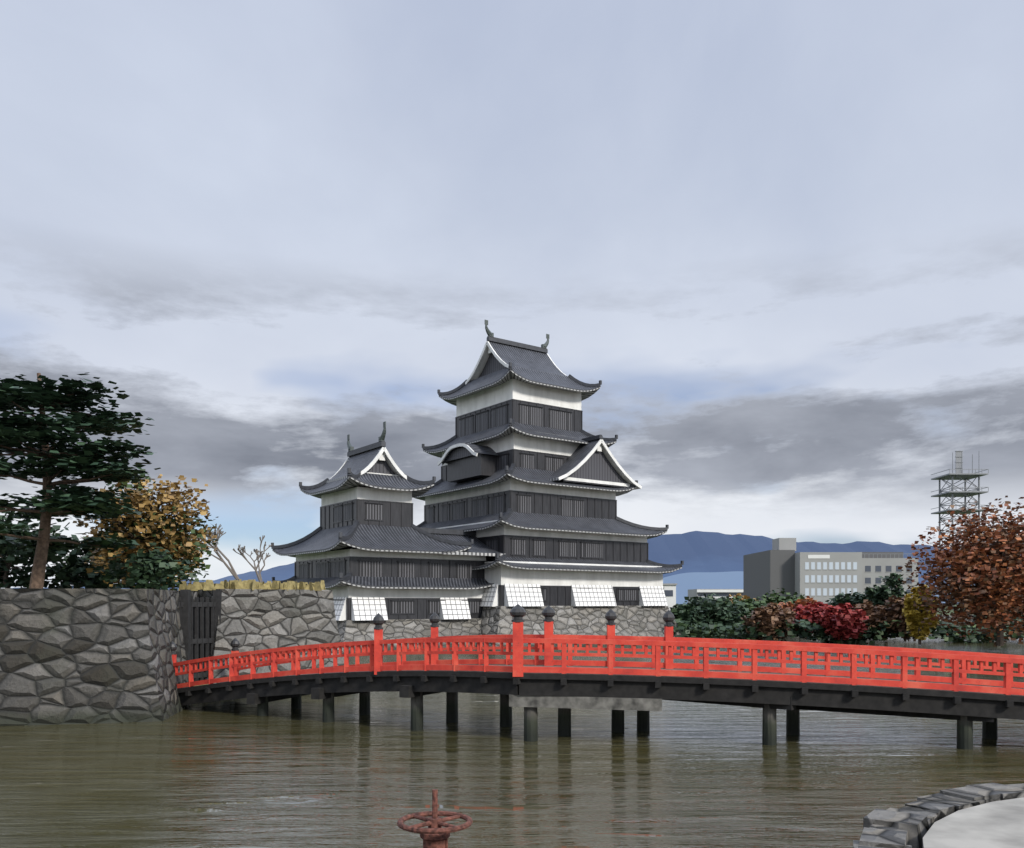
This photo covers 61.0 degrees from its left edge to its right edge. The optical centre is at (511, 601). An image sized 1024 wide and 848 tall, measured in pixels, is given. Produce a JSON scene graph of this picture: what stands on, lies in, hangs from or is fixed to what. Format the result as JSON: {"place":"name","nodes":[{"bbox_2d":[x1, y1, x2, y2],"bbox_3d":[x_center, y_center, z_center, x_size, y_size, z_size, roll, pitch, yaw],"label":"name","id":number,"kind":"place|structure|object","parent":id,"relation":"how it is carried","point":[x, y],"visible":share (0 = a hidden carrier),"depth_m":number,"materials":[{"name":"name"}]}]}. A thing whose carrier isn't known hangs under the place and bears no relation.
{"place":"outdoors","nodes":[
{"label":"outdoors","id":0,"kind":"place"},
{"bbox_2d":[0,625,1023,847],"bbox_3d":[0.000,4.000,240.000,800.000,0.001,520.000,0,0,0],"label":"moat water","id":1,"kind":"structure","parent":0,"point":[236,773],"depth_m":20.29,"materials":[{"name":"liquid"}]},
{"bbox_2d":[0,588,197,725],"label":"stone wall","id":2,"kind":"structure","parent":1,"relation":"in","point":[79,656],"depth_m":29.00,"materials":[{"name":"grey stone"}]},
{"bbox_2d":[0,508,82,588],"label":"dark tree","id":3,"kind":"object","parent":2,"relation":"on","point":[11,556],"visible":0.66,"depth_m":43.39,"materials":[{"name":"green plant"}]},
{"bbox_2d":[0,372,160,587],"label":"pine tree","id":4,"kind":"object","parent":2,"relation":"on","point":[87,456],"visible":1,"depth_m":33.05,"materials":[{"name":"green plant"}]},
{"bbox_2d":[44,536,140,588],"bbox_3d":[-22.030,-1.561,45.746,5.766,4.149,5.023,0,0,0],"label":"bush","id":5,"kind":"object","parent":2,"relation":"on","point":[78,577],"visible":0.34,"depth_m":44.76,"materials":[{"name":"green plant"}]},
{"bbox_2d":[73,469,218,590],"bbox_3d":[-16.972,-2.875,40.858,6.848,6.779,6.409,0,0,0],"label":"autumn tree","id":6,"kind":"object","parent":2,"relation":"on","point":[154,523],"visible":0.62,"depth_m":40.01,"materials":[{"name":"orange plant"}]},
{"bbox_2d":[94,542,198,589],"bbox_3d":[-15.879,-1.256,38.344,4.256,2.735,3.675,0,0,0],"label":"shrub","id":7,"kind":"object","parent":2,"relation":"on","point":[155,568],"visible":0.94,"depth_m":37.37,"materials":[{"name":"green plant"}]},
{"bbox_2d":[178,590,221,685],"bbox_3d":[-13.387,2.150,37.400,3.105,5.300,10.200,0,0,0],"label":"wooden gate fence","id":8,"kind":"object","parent":2,"relation":"on","point":[198,621],"visible":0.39,"depth_m":35.69,"materials":[{"name":"wood"}]},
{"bbox_2d":[178,579,343,683],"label":"stone wall","id":9,"kind":"structure","parent":1,"relation":"in","point":[255,615],"depth_m":37.78,"materials":[{"name":"grey stone"}]},
{"bbox_2d":[200,524,238,580],"bbox_3d":[-17.182,-2.047,49.749,2.782,4.894,1.805,0,0,-41],"label":"bare tree","id":10,"kind":"object","parent":9,"relation":"on","point":[231,569],"visible":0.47,"depth_m":49.84,"materials":[{"name":"grey plant"}]},
{"bbox_2d":[233,535,272,581],"bbox_3d":[-15.636,-1.799,52.421,1.892,4.397,1.962,0,0,21],"label":"bare tree","id":11,"kind":"object","parent":9,"relation":"on","point":[254,567],"visible":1,"depth_m":52.23,"materials":[{"name":"grey plant"}]},
{"bbox_2d":[397,789,472,847],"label":"valve handwheel","id":12,"kind":"object","parent":1,"relation":"in","point":[434,834],"visible":1,"depth_m":8.52,"materials":[{"name":"metal"}]},
{"bbox_2d":[170,604,1023,749],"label":"red bridge","id":13,"kind":"structure","parent":1,"relation":"in","point":[530,686],"depth_m":25.06,"materials":[{"name":"paint"}]},
{"bbox_2d":[715,593,758,600],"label":"tree","id":14,"kind":"object","parent":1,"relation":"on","point":[743,597],"visible":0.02,"depth_m":111.89,"materials":[{"name":"green plant"}]},
{"bbox_2d":[724,596,777,621],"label":"tree","id":15,"kind":"object","parent":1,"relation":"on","point":[751,603],"visible":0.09,"depth_m":98.72,"materials":[{"name":"green plant"}]},
{"bbox_2d":[756,588,805,603],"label":"tree","id":16,"kind":"object","parent":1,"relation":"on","point":[775,597],"visible":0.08,"depth_m":103.60,"materials":[{"name":"green plant"}]},
{"bbox_2d":[777,596,816,635],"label":"tree","id":17,"kind":"object","parent":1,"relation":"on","point":[791,606],"visible":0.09,"depth_m":95.19,"materials":[{"name":"brown plant"}]},
{"bbox_2d":[825,591,869,607],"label":"tree","id":18,"kind":"object","parent":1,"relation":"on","point":[855,598],"visible":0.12,"depth_m":98.99,"materials":[{"name":"green plant"}]},
{"bbox_2d":[901,584,938,644],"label":"tree","id":19,"kind":"object","parent":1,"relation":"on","point":[914,619],"visible":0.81,"depth_m":79.62,"materials":[{"name":"yellow plant"}]},
{"bbox_2d":[970,595,1023,637],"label":"bush","id":20,"kind":"object","parent":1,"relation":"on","point":[996,616],"visible":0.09,"depth_m":90.05,"materials":[{"name":"green plant"}]},
{"bbox_2d":[0,0,1023,587],"label":"sky","id":21,"kind":"structure","parent":0,"point":[782,241],"materials":[{"name":"grey"}]},
{"bbox_2d":[47,531,1010,603],"bbox_3d":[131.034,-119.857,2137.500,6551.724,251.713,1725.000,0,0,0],"label":"mountains","id":22,"kind":"structure","parent":0,"point":[712,560],"depth_m":2787.01,"materials":[{"name":"blue"}]},
{"bbox_2d":[669,603,705,632],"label":"tree","id":23,"kind":"object","parent":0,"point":[690,613],"visible":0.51,"depth_m":88.94,"materials":[{"name":"green plant"}]},
{"bbox_2d":[741,602,795,640],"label":"bush","id":24,"kind":"object","parent":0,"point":[771,615],"visible":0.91,"depth_m":84.66,"materials":[{"name":"brown plant"}]},
{"bbox_2d":[792,601,829,639],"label":"tree","id":25,"kind":"object","parent":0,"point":[809,611],"visible":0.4,"depth_m":88.78,"materials":[{"name":"red plant"}]},
{"bbox_2d":[685,604,976,624],"bbox_3d":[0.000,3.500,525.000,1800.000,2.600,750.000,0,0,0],"label":"bush","id":26,"kind":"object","parent":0,"point":[948,614],"depth_m":153.13,"materials":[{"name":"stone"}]},
{"bbox_2d":[663,583,742,609],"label":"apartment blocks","id":27,"kind":"structure","parent":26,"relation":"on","point":[670,591],"depth_m":378.55,"materials":[{"name":"concrete"}]},
{"bbox_2d":[743,538,917,603],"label":"office building","id":28,"kind":"structure","parent":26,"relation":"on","point":[823,577],"depth_m":222.00,"materials":[{"name":"grey concrete"}]},
{"bbox_2d":[860,573,909,607],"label":"tree","id":29,"kind":"object","parent":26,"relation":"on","point":[878,595],"visible":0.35,"depth_m":95.38,"materials":[{"name":"green plant"}]},
{"bbox_2d":[895,495,1023,646],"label":"russet tree","id":30,"kind":"object","parent":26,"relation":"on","point":[977,580],"visible":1,"depth_m":68.41,"materials":[{"name":"brown plant"}]},
{"bbox_2d":[814,603,868,641],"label":"bush","id":31,"kind":"object","parent":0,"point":[839,622],"visible":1,"depth_m":82.76,"materials":[{"name":"red plant"}]},
{"bbox_2d":[672,617,1023,643],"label":"shore hedge","id":32,"kind":"object","parent":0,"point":[703,630],"visible":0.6,"depth_m":85.17,"materials":[{"name":"green plant"}]},
{"bbox_2d":[849,600,890,640],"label":"tree","id":33,"kind":"object","parent":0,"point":[867,606],"visible":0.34,"depth_m":86.52,"materials":[{"name":"brown plant"}]},
{"bbox_2d":[872,595,936,641],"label":"bush","id":34,"kind":"object","parent":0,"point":[893,611],"visible":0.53,"depth_m":85.31,"materials":[{"name":"green plant"}]},
{"bbox_2d":[853,783,1023,847],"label":"bank","id":35,"kind":"structure","parent":0,"point":[987,815],"depth_m":6.79,"materials":[{"name":"stone"}]},
{"bbox_2d":[931,451,988,609],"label":"steel lattice tower","id":36,"kind":"structure","parent":0,"point":[959,474],"depth_m":238.53,"materials":[{"name":"grey metal"}]},
{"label":"main bailey island","id":37,"kind":"structure","parent":0,"visible":0},
{"bbox_2d":[271,421,503,652],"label":"castle turret","id":38,"kind":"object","parent":37,"relation":"on","point":[367,551],"visible":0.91,"depth_m":74.01,"materials":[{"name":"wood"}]},
{"bbox_2d":[413,320,685,649],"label":"keep","id":39,"kind":"structure","parent":37,"relation":"on","point":[534,481],"depth_m":83.53,"materials":[{"name":"wood"}]},
{"bbox_2d":[683,593,750,634],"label":"bush","id":40,"kind":"object","parent":37,"relation":"on","point":[717,611],"visible":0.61,"depth_m":93.86,"materials":[{"name":"green plant"}]}
]}

